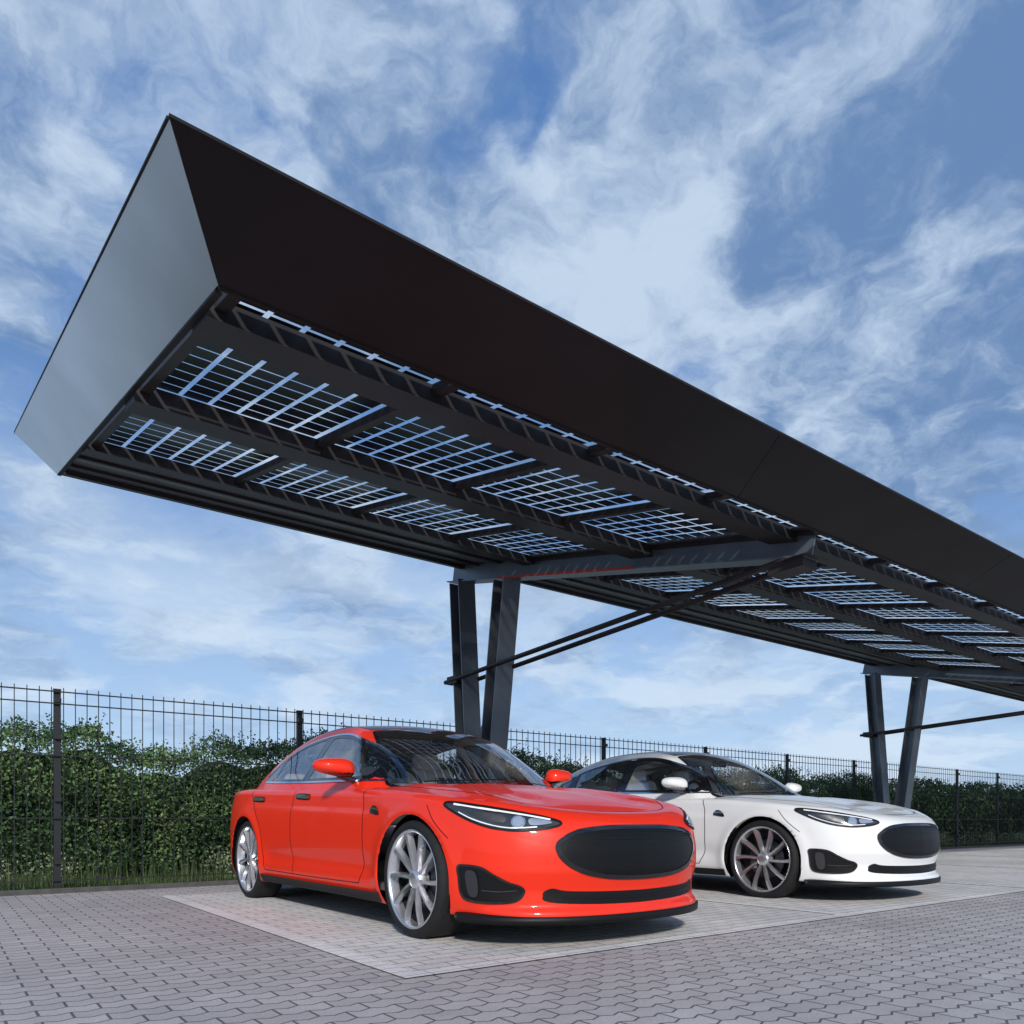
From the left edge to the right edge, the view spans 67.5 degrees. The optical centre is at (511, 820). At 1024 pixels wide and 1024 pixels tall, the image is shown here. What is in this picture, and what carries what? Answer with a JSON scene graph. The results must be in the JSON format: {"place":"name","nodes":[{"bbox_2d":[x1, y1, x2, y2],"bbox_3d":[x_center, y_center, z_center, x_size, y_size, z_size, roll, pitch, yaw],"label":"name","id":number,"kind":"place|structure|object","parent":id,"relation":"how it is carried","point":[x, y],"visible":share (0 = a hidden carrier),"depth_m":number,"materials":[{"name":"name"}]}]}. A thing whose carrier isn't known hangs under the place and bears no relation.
{"place":"outdoors","nodes":[
{"label":"outdoors","id":0,"kind":"place"},
{"bbox_2d":[0,845,1023,1023],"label":"paving","id":1,"kind":"structure","parent":0,"point":[147,956],"depth_m":3.45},
{"bbox_2d":[14,113,1023,808],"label":"solar carport","id":2,"kind":"object","parent":1,"relation":"on","point":[208,233],"visible":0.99,"depth_m":5.25,"materials":[{"name":"grey metal"}]},
{"bbox_2d":[173,848,1023,971],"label":"parking bay","id":3,"kind":"object","parent":1,"relation":"in","point":[367,928],"visible":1,"depth_m":5.60,"materials":[{"name":"grey concrete"}]},
{"bbox_2d":[230,726,697,938],"bbox_3d":[-0.748,-0.043,6.302,2.300,1.489,4.984,0,0,-37],"label":"parked car","id":4,"kind":"object","parent":3,"relation":"on","point":[414,838],"visible":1,"depth_m":4.60,"materials":[{"name":"red paint"}]},
{"bbox_2d":[162,850,1023,977],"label":"bay marking","id":5,"kind":"object","parent":3,"relation":"on","point":[390,968],"visible":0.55,"depth_m":4.52,"materials":[{"name":"white paint"}]},
{"bbox_2d":[554,752,940,897],"bbox_3d":[2.077,-0.043,8.635,2.300,1.489,4.984,0,0,-37],"label":"parked car","id":6,"kind":"object","parent":3,"relation":"on","point":[790,840],"visible":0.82,"depth_m":6.87,"materials":[{"name":"white paint"}]},
{"bbox_2d":[0,833,1023,890],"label":"grass","id":7,"kind":"structure","parent":0,"point":[69,884],"depth_m":8.29,"materials":[{"name":"green plant"}]},
{"bbox_2d":[0,829,1023,882],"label":"border plants","id":8,"kind":"object","parent":7,"relation":"on","point":[1004,833],"visible":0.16,"depth_m":9.27,"materials":[{"name":"green plant"}]},
{"bbox_2d":[0,0,1023,792],"label":"sky","id":9,"kind":"structure","parent":0,"point":[807,216],"materials":[{"name":"blue"}]},
{"label":"ground","id":10,"kind":"structure","parent":0,"visible":0},
{"bbox_2d":[0,712,1023,881],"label":"hedge","id":11,"kind":"object","parent":10,"relation":"on","point":[928,802],"visible":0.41,"depth_m":9.39,"materials":[{"name":"green plant"}]},
{"bbox_2d":[0,682,1023,890],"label":"metal fence","id":12,"kind":"object","parent":10,"relation":"on","point":[57,755],"visible":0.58,"depth_m":8.29,"materials":[{"name":"grey metal"}]},
{"bbox_2d":[0,843,1023,895],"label":"kerb","id":13,"kind":"structure","parent":10,"relation":"on","point":[107,888],"depth_m":7.69,"materials":[{"name":"concrete"}]}
]}

